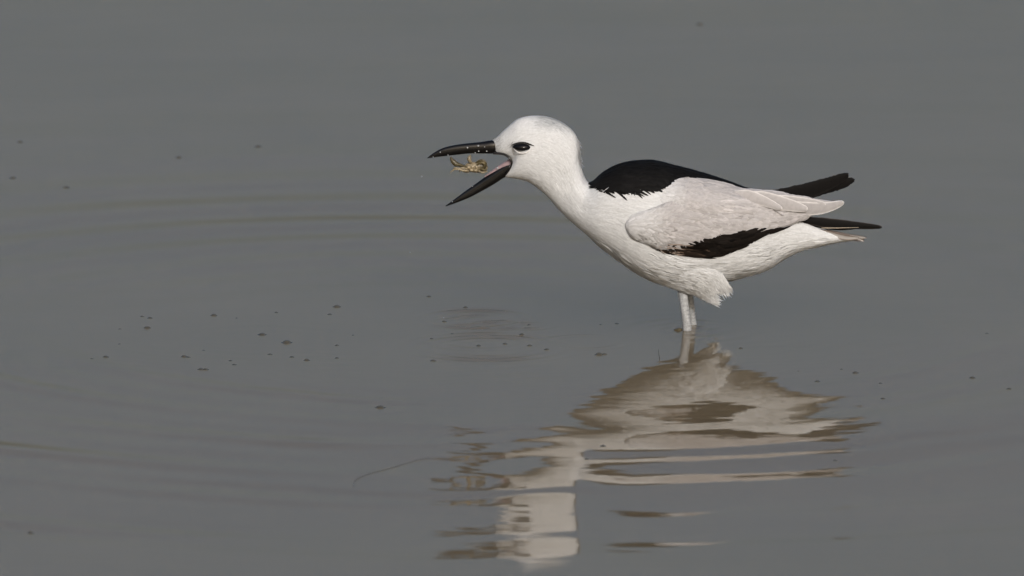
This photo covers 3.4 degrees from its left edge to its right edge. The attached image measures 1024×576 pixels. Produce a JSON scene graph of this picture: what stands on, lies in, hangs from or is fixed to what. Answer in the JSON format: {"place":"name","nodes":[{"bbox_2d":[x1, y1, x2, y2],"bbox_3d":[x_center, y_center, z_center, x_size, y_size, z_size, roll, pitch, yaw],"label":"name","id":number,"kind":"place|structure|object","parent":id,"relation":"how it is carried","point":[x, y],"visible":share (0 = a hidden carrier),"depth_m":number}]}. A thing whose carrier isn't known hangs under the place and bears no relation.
{"place":"outdoors","nodes":[
{"label":"outdoors","id":0,"kind":"place"},
{"bbox_2d":[0,0,1023,575],"bbox_3d":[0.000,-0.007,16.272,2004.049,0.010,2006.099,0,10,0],"label":"water","id":1,"kind":"structure","parent":0,"point":[138,450],"depth_m":16.13},
{"bbox_2d":[353,458,426,485],"bbox_3d":[-0.113,0.162,15.297,0.014,0.002,0.146,5,11,27],"label":"floating thread","id":2,"kind":"object","parent":1,"relation":"on","point":[384,469],"visible":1,"depth_m":15.30},
{"bbox_2d":[428,115,881,330],"bbox_3d":[0.132,-0.010,15.992,0.421,0.305,0.102,0,10,0],"label":"crab plover","id":3,"kind":"object","parent":1,"relation":"in","point":[687,234],"visible":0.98,"depth_m":15.95},
{"bbox_2d":[450,155,487,173],"bbox_3d":[-0.040,-0.115,15.972,0.035,0.018,0.011,0,10,0],"label":"crab","id":4,"kind":"object","parent":3,"relation":"on","point":[479,166],"visible":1,"depth_m":15.97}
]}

